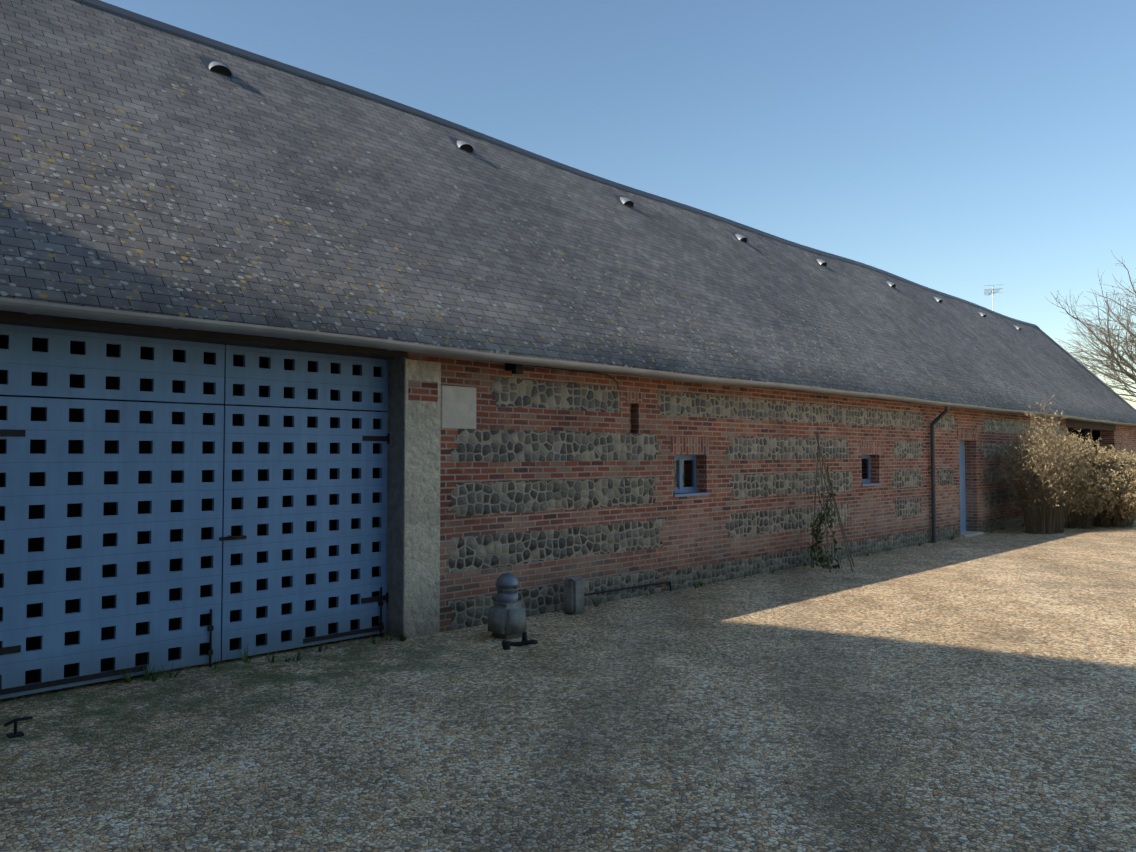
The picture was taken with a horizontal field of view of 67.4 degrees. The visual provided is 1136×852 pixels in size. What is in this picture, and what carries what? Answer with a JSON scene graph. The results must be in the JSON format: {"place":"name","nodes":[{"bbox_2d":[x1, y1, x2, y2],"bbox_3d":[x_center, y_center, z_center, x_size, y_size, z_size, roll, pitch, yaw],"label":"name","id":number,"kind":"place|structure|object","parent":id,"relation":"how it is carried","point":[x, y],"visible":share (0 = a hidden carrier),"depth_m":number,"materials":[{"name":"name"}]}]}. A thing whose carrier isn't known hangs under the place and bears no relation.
{"place":"outdoors","nodes":[
{"label":"outdoors","id":0,"kind":"place"},
{"bbox_2d":[0,396,223,698],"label":"gate leaf","id":1,"kind":"object","parent":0,"point":[55,526],"visible":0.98,"depth_m":6.60,"materials":[{"name":"blue wood"}]},
{"bbox_2d":[0,324,224,403],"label":"door transom panel","id":2,"kind":"object","parent":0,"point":[57,363],"visible":0.98,"depth_m":6.62,"materials":[{"name":"paint"}]},
{"bbox_2d":[0,348,325,647],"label":"door square holes","id":3,"kind":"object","parent":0,"point":[37,479],"depth_m":8.64,"materials":[{"name":"black"}]},
{"bbox_2d":[0,310,406,359],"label":"door lintel","id":4,"kind":"structure","parent":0,"point":[66,323],"depth_m":6.89,"materials":[{"name":"wood"}]},
{"bbox_2d":[221,405,387,660],"bbox_3d":[-2.373,0.925,7.842,0.045,2.164,1.629,-2,-3,45],"label":"gate leaf","id":5,"kind":"object","parent":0,"point":[249,488],"visible":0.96,"depth_m":7.75,"materials":[{"name":"blue wood"}]},
{"bbox_2d":[224,345,387,410],"bbox_3d":[-2.373,-0.422,7.887,0.045,0.509,1.629,-2,-3,45],"label":"door transom panel","id":6,"kind":"object","parent":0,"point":[251,376],"visible":0.98,"depth_m":7.80,"materials":[{"name":"paint"}]},
{"bbox_2d":[0,514,1135,851],"bbox_3d":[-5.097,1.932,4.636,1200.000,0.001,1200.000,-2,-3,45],"label":"gravel yard","id":7,"kind":"structure","parent":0,"point":[968,694],"depth_m":5.50,"materials":[{"name":"beige gravel"}]},
{"bbox_2d":[4,716,32,738],"bbox_3d":[-3.480,1.902,5.391,0.080,0.109,0.155,-2,-3,45],"label":"door stop","id":8,"kind":"object","parent":7,"relation":"on","point":[15,734],"visible":0.98,"depth_m":5.37,"materials":[{"name":"metal"}]},
{"bbox_2d":[25,568,378,683],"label":"door square holes","id":9,"kind":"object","parent":7,"relation":"on","point":[33,676],"depth_m":8.13,"materials":[{"name":"black"}]},
{"bbox_2d":[404,359,440,638],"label":"stone pillar","id":10,"kind":"structure","parent":7,"relation":"on","point":[422,521],"depth_m":8.37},
{"bbox_2d":[381,357,405,637],"bbox_3d":[-1.724,0.695,8.368,0.410,2.720,0.014,-2,-3,45],"label":"door jamb","id":11,"kind":"object","parent":10,"relation":"attached to","point":[396,490],"visible":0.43,"depth_m":8.31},
{"bbox_2d":[408,380,437,401],"bbox_3d":[-1.468,-0.343,8.445,0.114,0.200,0.350,-2,-3,45],"label":"brick inset","id":12,"kind":"object","parent":10,"relation":"attached to","point":[422,390],"visible":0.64,"depth_m":8.40,"materials":[{"name":"red brick"}]},
{"bbox_2d":[407,352,439,360],"bbox_3d":[-1.464,-0.698,8.460,0.114,0.090,0.380,-2,-3,45],"label":"pier brick patch","id":13,"kind":"object","parent":10,"relation":"on","point":[413,355],"visible":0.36,"depth_m":8.41,"materials":[{"name":"red brick"}]},
{"bbox_2d":[488,601,526,639],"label":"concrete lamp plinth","id":14,"kind":"structure","parent":7,"relation":"on","point":[506,621],"depth_m":8.21,"materials":[{"name":"grey concrete"}]},
{"bbox_2d":[495,573,518,602],"bbox_3d":[-0.592,1.574,8.324,0.236,0.280,0.236,-2,-3,45],"label":"bollard top","id":15,"kind":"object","parent":14,"relation":"on","point":[507,584],"depth_m":8.24,"materials":[{"name":"grey metal"}]},
{"bbox_2d":[501,632,537,649],"bbox_3d":[-0.469,1.986,7.883,0.344,0.114,0.182,1,-2,-27],"label":"door stop","id":16,"kind":"object","parent":7,"relation":"on","point":[506,644],"visible":1,"depth_m":7.87,"materials":[{"name":"black metal"}]},
{"bbox_2d":[119,523,1024,682],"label":"wall weeds","id":17,"kind":"object","parent":7,"relation":"on","point":[165,675],"depth_m":7.30,"materials":[{"name":"green plant"}]},
{"bbox_2d":[563,576,584,614],"bbox_3d":[0.068,1.892,9.525,0.190,0.403,0.223,-2,-3,45],"label":"stone bollard","id":18,"kind":"object","parent":7,"relation":"on","point":[573,599],"visible":1,"depth_m":9.45,"materials":[{"name":"stone"}]},
{"bbox_2d":[406,356,1116,631],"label":"brick wall","id":19,"kind":"structure","parent":7,"relation":"on","point":[693,532],"depth_m":11.48,"materials":[{"name":"red brick"}]},
{"bbox_2d":[671,437,709,454],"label":"brick lintel","id":20,"kind":"structure","parent":19,"relation":"in","point":[689,446],"depth_m":11.51,"materials":[{"name":"red brick"}]},
{"bbox_2d":[673,455,709,496],"bbox_3d":[1.593,0.669,11.581,0.250,0.555,0.780,-2,-3,45],"label":"barn window","id":21,"kind":"structure","parent":19,"relation":"in","point":[679,488],"depth_m":11.64,"materials":[{"name":"blue wood"}]},
{"bbox_2d":[674,460,692,486],"bbox_3d":[1.522,0.653,11.652,0.006,0.430,0.630,-2,-3,45],"label":"window pane","id":22,"kind":"structure","parent":21,"relation":"in","point":[687,473],"depth_m":11.76,"materials":[{"name":"glass"}]},
{"bbox_2d":[859,441,880,454],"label":"brick lintel","id":23,"kind":"structure","parent":19,"relation":"in","point":[869,448],"depth_m":15.32,"materials":[{"name":"red brick"}]},
{"bbox_2d":[861,455,881,485],"bbox_3d":[5.383,0.796,15.412,0.250,0.555,0.760,-2,-3,45],"label":"window frame","id":24,"kind":"object","parent":19,"relation":"in","point":[868,458],"visible":0.42,"depth_m":15.59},
{"bbox_2d":[862,459,867,478],"bbox_3d":[5.312,0.781,15.482,0.006,0.430,0.610,-2,-3,45],"label":"window pane","id":25,"kind":"structure","parent":24,"relation":"in","point":[864,468],"depth_m":15.62,"materials":[{"name":"black glass"}]},
{"bbox_2d":[928,406,948,542],"bbox_3d":[7.450,0.971,17.072,0.406,2.745,0.115,-2,-3,45],"label":"downspout","id":26,"kind":"object","parent":19,"relation":"attached to","point":[932,433],"visible":1,"depth_m":17.13,"materials":[{"name":"black metal"}]},
{"bbox_2d":[807,460,841,568],"bbox_3d":[4.018,1.420,13.328,0.566,1.764,0.683,-2,-3,45],"label":"rose","id":27,"kind":"object","parent":7,"relation":"on","point":[821,558],"depth_m":13.27,"materials":[{"name":"green plant"}]},
{"bbox_2d":[811,433,854,572],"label":"plant support stakes","id":28,"kind":"object","parent":7,"relation":"on","point":[833,497],"visible":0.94,"depth_m":13.31,"materials":[{"name":"brown wood"}]},
{"bbox_2d":[960,531,983,536],"bbox_3d":[8.748,2.374,18.714,0.360,0.050,1.100,-2,-3,45],"label":"door threshold","id":29,"kind":"object","parent":7,"relation":"on","point":[968,533],"depth_m":18.58,"materials":[{"name":"stone"}]},
{"bbox_2d":[991,395,1099,533],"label":"tall dry shrub stems","id":30,"kind":"object","parent":7,"relation":"on","point":[1050,521],"visible":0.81,"depth_m":19.09,"materials":[{"name":"brown plant"}]},
{"bbox_2d":[1040,432,1119,528],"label":"dry shrub stems","id":31,"kind":"object","parent":7,"relation":"on","point":[1075,518],"visible":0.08,"depth_m":20.27,"materials":[{"name":"brown plant"}]},
{"bbox_2d":[1031,429,1126,519],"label":"dry shrub leaves","id":32,"kind":"object","parent":31,"relation":"on","point":[1100,472],"visible":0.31,"depth_m":20.10,"materials":[{"name":"beige plant"}]},
{"bbox_2d":[1084,429,1091,454],"bbox_3d":[16.032,1.372,26.230,0.180,2.550,0.180,-2,-3,45],"label":"bay post","id":33,"kind":"object","parent":7,"relation":"on","point":[1087,431],"visible":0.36,"depth_m":26.21,"materials":[{"name":"wood"}]},
{"bbox_2d":[1044,251,1135,401],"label":"bare tree","id":34,"kind":"object","parent":7,"relation":"on","point":[1129,375],"visible":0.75,"depth_m":41.68,"materials":[{"name":"brown plant"}]},
{"bbox_2d":[1077,450,1135,526],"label":"dry shrub stems","id":35,"kind":"object","parent":7,"relation":"on","point":[1104,520],"visible":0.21,"depth_m":20.71,"materials":[{"name":"brown plant"}]},
{"bbox_2d":[1080,445,1135,519],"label":"round shrub leaves","id":36,"kind":"object","parent":35,"relation":"on","point":[1122,499],"visible":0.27,"depth_m":20.42,"materials":[{"name":"plant"}]},
{"bbox_3d":[0.901,-2.457,18.548,3.820,4.135,46.240,-2,-3,45],"label":"barn","id":37,"kind":"object","parent":7,"relation":"on","visible":0},
{"bbox_2d":[0,335,379,395],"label":"door square holes","id":38,"kind":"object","parent":37,"relation":"in","point":[40,344],"depth_m":8.40,"materials":[{"name":"black"}]},
{"bbox_2d":[0,429,389,694],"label":"door hardware","id":39,"kind":"object","parent":37,"relation":"attached to","point":[381,598],"visible":0.98,"depth_m":6.73,"materials":[{"name":"black metal"}]},
{"bbox_2d":[199,55,233,77],"bbox_3d":[-4.159,-4.255,10.088,0.234,0.247,0.340,-2,-3,45],"label":"roof vent flashing","id":40,"kind":"object","parent":37,"relation":"attached to","point":[206,61],"visible":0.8,"depth_m":10.05,"materials":[{"name":"grey metal"}]},
{"bbox_2d":[326,392,380,568],"bbox_3d":[-2.242,0.793,12.543,6.200,2.800,0.200,-2,-3,45],"label":"barn partition","id":41,"kind":"object","parent":37,"relation":"attached to","point":[355,475],"depth_m":13.54,"materials":[{"name":"black"}]},
{"bbox_2d":[441,385,475,428],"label":"wall panel","id":42,"kind":"structure","parent":37,"relation":"attached to","point":[458,407],"depth_m":8.71,"materials":[{"name":"paint"}]},
{"bbox_2d":[448,136,473,152],"bbox_3d":[-1.592,-4.201,12.707,0.234,0.247,0.340,-2,-3,45],"label":"roof vent flashing","id":43,"kind":"object","parent":37,"relation":"attached to","point":[453,140],"visible":0.4,"depth_m":12.66,"materials":[{"name":"grey metal"}]},
{"bbox_2d":[505,363,522,373],"bbox_3d":[-0.575,-0.629,9.182,0.160,0.140,0.140,-2,-3,45],"label":"eave floodlight","id":44,"kind":"object","parent":37,"relation":"attached to","point":[516,368],"visible":0.75,"depth_m":9.13,"materials":[{"name":"metal"}]},
{"bbox_2d":[448,477,658,515],"bbox_3d":[-0.013,0.793,9.812,0.001,0.358,3.396,-2,-3,45],"label":"flint panel","id":45,"kind":"object","parent":37,"relation":"attached to","point":[474,499],"visible":1,"depth_m":9.60,"materials":[{"name":"grey stone"}]},
{"bbox_2d":[448,569,660,630],"bbox_3d":[-0.004,1.948,9.783,0.001,0.309,3.419,-2,-3,45],"label":"flint wall base","id":46,"kind":"object","parent":37,"relation":"attached to","point":[468,612],"visible":0.6,"depth_m":9.59,"materials":[{"name":"grey stone"}]},
{"bbox_2d":[451,429,659,461],"bbox_3d":[0.006,0.233,9.849,0.001,0.357,3.391,-2,-3,45],"label":"flint panel","id":47,"kind":"object","parent":37,"relation":"attached to","point":[505,445],"visible":1,"depth_m":9.64,"materials":[{"name":"grey stone"}]},
{"bbox_2d":[490,377,620,412],"bbox_3d":[-0.087,-0.344,9.775,0.001,0.328,2.090,-2,-3,45],"label":"flint panel","id":48,"kind":"object","parent":37,"relation":"attached to","point":[514,392],"visible":1,"depth_m":9.70,"materials":[{"name":"grey stone"}]},
{"bbox_2d":[448,519,664,573],"bbox_3d":[0.026,1.349,9.833,0.001,0.368,3.506,-2,-3,45],"label":"flint panel","id":49,"kind":"object","parent":37,"relation":"attached to","point":[472,553],"visible":1,"depth_m":9.60,"materials":[{"name":"grey stone"}]},
{"bbox_2d":[613,193,633,207],"bbox_3d":[0.999,-4.058,15.329,0.234,0.247,0.340,-2,-3,45],"label":"roof vent flashing","id":50,"kind":"object","parent":37,"relation":"attached to","point":[618,196],"visible":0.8,"depth_m":15.29,"materials":[{"name":"grey metal"}]},
{"bbox_2d":[626,392,642,403],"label":"brick lintel","id":51,"kind":"structure","parent":37,"relation":"attached to","point":[631,397],"depth_m":10.71,"materials":[{"name":"brick"}]},
{"bbox_2d":[726,436,849,459],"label":"flint panel","id":52,"kind":"object","parent":37,"relation":"attached to","point":[757,448],"visible":0.98,"depth_m":13.22,"materials":[{"name":"grey stone"}]},
{"bbox_2d":[725,503,851,537],"bbox_3d":[3.575,1.467,13.419,0.001,0.367,3.834,-2,-3,45],"label":"flint panel","id":53,"kind":"object","parent":37,"relation":"attached to","point":[747,524],"visible":0.85,"depth_m":13.05,"materials":[{"name":"grey stone"}]},
{"bbox_2d":[658,391,922,427],"bbox_3d":[4.136,-0.203,14.043,0.001,0.328,8.464,-2,-3,45],"label":"flint panel","id":54,"kind":"object","parent":37,"relation":"attached to","point":[689,404],"visible":1,"depth_m":13.10,"materials":[{"name":"grey stone"}]},
{"bbox_2d":[729,471,852,498],"bbox_3d":[3.631,0.915,13.494,0.001,0.357,3.793,-2,-3,45],"label":"flint panel","id":55,"kind":"object","parent":37,"relation":"attached to","point":[758,485],"visible":0.94,"depth_m":13.24,"materials":[{"name":"grey stone"}]},
{"bbox_2d":[665,525,957,590],"bbox_3d":[4.797,2.129,14.634,0.001,0.269,10.065,-2,-3,45],"label":"flint wall base","id":56,"kind":"object","parent":37,"relation":"attached to","point":[690,576],"visible":0.9,"depth_m":13.17,"materials":[{"name":"grey stone"}]},
{"bbox_2d":[891,469,923,487],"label":"flint panel","id":57,"kind":"object","parent":37,"relation":"attached to","point":[908,478],"visible":1,"depth_m":16.45,"materials":[{"name":"grey stone"}]},
{"bbox_2d":[892,440,922,458],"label":"flint panel","id":58,"kind":"object","parent":37,"relation":"attached to","point":[903,449],"visible":1,"depth_m":16.48,"materials":[{"name":"grey stone"}]},
{"bbox_2d":[893,496,923,517],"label":"flint panel","id":59,"kind":"object","parent":37,"relation":"attached to","point":[905,507],"visible":1,"depth_m":16.44,"materials":[{"name":"grey stone"}]},
{"bbox_2d":[934,414,954,429],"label":"flint panel","id":60,"kind":"object","parent":37,"relation":"attached to","point":[945,422],"visible":0.79,"depth_m":17.87,"materials":[{"name":"grey stone"}]},
{"bbox_2d":[937,468,954,484],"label":"flint panel","id":61,"kind":"object","parent":37,"relation":"attached to","point":[944,476],"visible":1,"depth_m":17.80,"materials":[{"name":"grey stone"}]},
{"bbox_2d":[938,486,958,526],"bbox_3d":[7.983,1.671,17.873,0.001,0.816,1.128,-2,-3,45],"label":"brick wall section","id":62,"kind":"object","parent":37,"relation":"attached to","point":[948,499],"visible":1,"depth_m":17.88,"materials":[{"name":"red brick"}]},
{"bbox_2d":[959,441,965,531],"bbox_3d":[8.605,1.354,18.889,0.048,2.060,1.000,-2,-3,45],"label":"door","id":63,"kind":"structure","parent":37,"relation":"attached to","point":[962,487],"depth_m":19.11,"materials":[{"name":"paint"}]},
{"bbox_2d":[957,429,977,440],"bbox_3d":[8.775,0.198,18.759,0.056,0.239,1.200,-2,-3,45],"label":"door lintel","id":64,"kind":"structure","parent":37,"relation":"attached to","point":[966,434],"depth_m":18.72,"materials":[{"name":"brick"}]},
{"bbox_2d":[984,285,1002,310],"bbox_3d":[17.118,-4.124,34.424,0.700,2.920,1.439,-1,-2,20],"label":"tv antenna","id":65,"kind":"object","parent":37,"relation":"on","point":[992,291],"visible":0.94,"depth_m":33.98,"materials":[{"name":"metal"}]},
{"bbox_2d":[983,467,1017,481],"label":"flint panel","id":66,"kind":"object","parent":37,"relation":"attached to","point":[988,472],"visible":0.15,"depth_m":19.84,"materials":[{"name":"grey stone"}]},
{"bbox_2d":[981,515,1024,532],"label":"flint panel","id":67,"kind":"object","parent":37,"relation":"attached to","point":[1000,523],"visible":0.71,"depth_m":20.19,"materials":[{"name":"grey stone"}]},
{"bbox_2d":[983,489,1022,506],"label":"flint panel","id":68,"kind":"object","parent":37,"relation":"attached to","point":[995,498],"visible":0.31,"depth_m":20.08,"materials":[{"name":"grey stone"}]},
{"bbox_2d":[982,442,1041,457],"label":"flint panel","id":69,"kind":"object","parent":37,"relation":"attached to","point":[988,449],"visible":0.38,"depth_m":19.87,"materials":[{"name":"grey stone"}]},
{"bbox_2d":[982,418,1062,435],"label":"flint panel","id":70,"kind":"object","parent":37,"relation":"attached to","point":[998,425],"visible":0.6,"depth_m":20.61,"materials":[{"name":"grey stone"}]},
{"bbox_2d":[1068,429,1100,450],"bbox_3d":[15.760,1.397,30.735,6.200,2.800,0.200,-2,-3,45],"label":"window opening","id":71,"kind":"object","parent":37,"relation":"attached to","point":[1095,435],"depth_m":28.73,"materials":[{"name":"black"}]},
{"bbox_2d":[1066,419,1115,430],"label":"lintel beam","id":72,"kind":"structure","parent":37,"relation":"attached to","point":[1079,424],"depth_m":25.88,"materials":[{"name":"brown wood"}]},
{"bbox_2d":[1116,425,1135,465],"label":"brick pillar","id":73,"kind":"structure","parent":37,"relation":"attached to","point":[1126,437],"depth_m":29.18,"materials":[{"name":"brick"}]},
{"bbox_2d":[0,0,1135,423],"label":"roof","id":74,"kind":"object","parent":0,"point":[144,168],"visible":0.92,"depth_m":9.74,"materials":[{"name":"grey tile"}]},
{"bbox_2d":[209,61,231,75],"bbox_3d":[-4.119,-4.233,10.048,0.251,0.189,0.260,-2,-3,45],"label":"roof vent","id":75,"kind":"object","parent":74,"relation":"attached to","point":[212,64],"visible":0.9,"depth_m":9.97,"materials":[{"name":"metal"}]},
{"bbox_2d":[210,65,230,75],"bbox_3d":[-4.062,-4.180,9.990,0.067,0.063,0.239,-2,-3,45],"label":"roof vent opening","id":76,"kind":"object","parent":75,"relation":"attached to","point":[222,69],"visible":0.9,"depth_m":9.99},
{"bbox_2d":[457,140,472,151],"bbox_3d":[-1.552,-4.179,12.666,0.251,0.189,0.260,-2,-3,45],"label":"roof vent","id":77,"kind":"object","parent":74,"relation":"attached to","point":[459,143],"visible":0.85,"depth_m":12.59,"materials":[{"name":"metal"}]},
{"bbox_2d":[459,144,471,151],"bbox_3d":[-1.495,-4.126,12.609,0.067,0.063,0.239,-2,-3,45],"label":"roof vent opening","id":78,"kind":"object","parent":77,"relation":"attached to","point":[467,147],"visible":0.9,"depth_m":12.60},
{"bbox_2d":[76,0,1038,327],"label":"roof ridge","id":79,"kind":"structure","parent":74,"relation":"on","point":[122,12],"depth_m":12.89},
{"bbox_2d":[0,297,1135,425],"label":"gutter","id":80,"kind":"object","parent":74,"relation":"attached to","point":[50,309],"visible":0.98,"depth_m":7.68,"materials":[{"name":"grey metal"}]},
{"bbox_2d":[620,197,633,206],"bbox_3d":[1.039,-4.037,15.288,0.251,0.189,0.260,-2,-3,45],"label":"roof vent","id":81,"kind":"object","parent":74,"relation":"attached to","point":[623,200],"visible":0.9,"depth_m":15.21,"materials":[{"name":"metal"}]},
{"bbox_2d":[624,201,632,205],"bbox_3d":[1.096,-3.983,15.231,0.067,0.063,0.239,-2,-3,45],"label":"roof vent opening","id":82,"kind":"object","parent":81,"relation":"attached to","point":[629,203],"visible":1,"depth_m":15.23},
{"bbox_2d":[255,335,1073,419],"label":"eaves soffit","id":83,"kind":"structure","parent":74,"relation":"attached to","point":[783,389],"depth_m":14.80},
{"bbox_2d":[735,234,746,241],"bbox_3d":[3.620,-3.954,17.863,0.251,0.189,0.260,-2,-3,45],"label":"roof vent","id":84,"kind":"object","parent":74,"relation":"attached to","point":[739,236],"visible":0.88,"depth_m":17.79,"materials":[{"name":"metal"}]},
{"bbox_2d":[816,259,826,265],"bbox_3d":[6.082,-3.938,20.464,0.251,0.189,0.260,-2,-3,45],"label":"roof vent","id":85,"kind":"object","parent":74,"relation":"attached to","point":[820,261],"visible":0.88,"depth_m":20.39,"materials":[{"name":"metal"}]},
{"bbox_2d":[1039,328,1135,409],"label":"roof verge trim","id":86,"kind":"structure","parent":74,"relation":"attached to","point":[1090,371],"depth_m":32.34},
{"bbox_2d":[524,365,671,595],"bbox_3d":[0.363,0.732,10.161,0.040,2.767,2.785,-2,-3,45],"label":"cable conduit","id":87,"kind":"object","parent":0,"point":[669,582],"depth_m":10.30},
{"bbox_2d":[100,0,1135,408],"label":"sky","id":88,"kind":"structure","parent":0,"point":[957,148],"materials":[{"name":"blue"}]}
]}

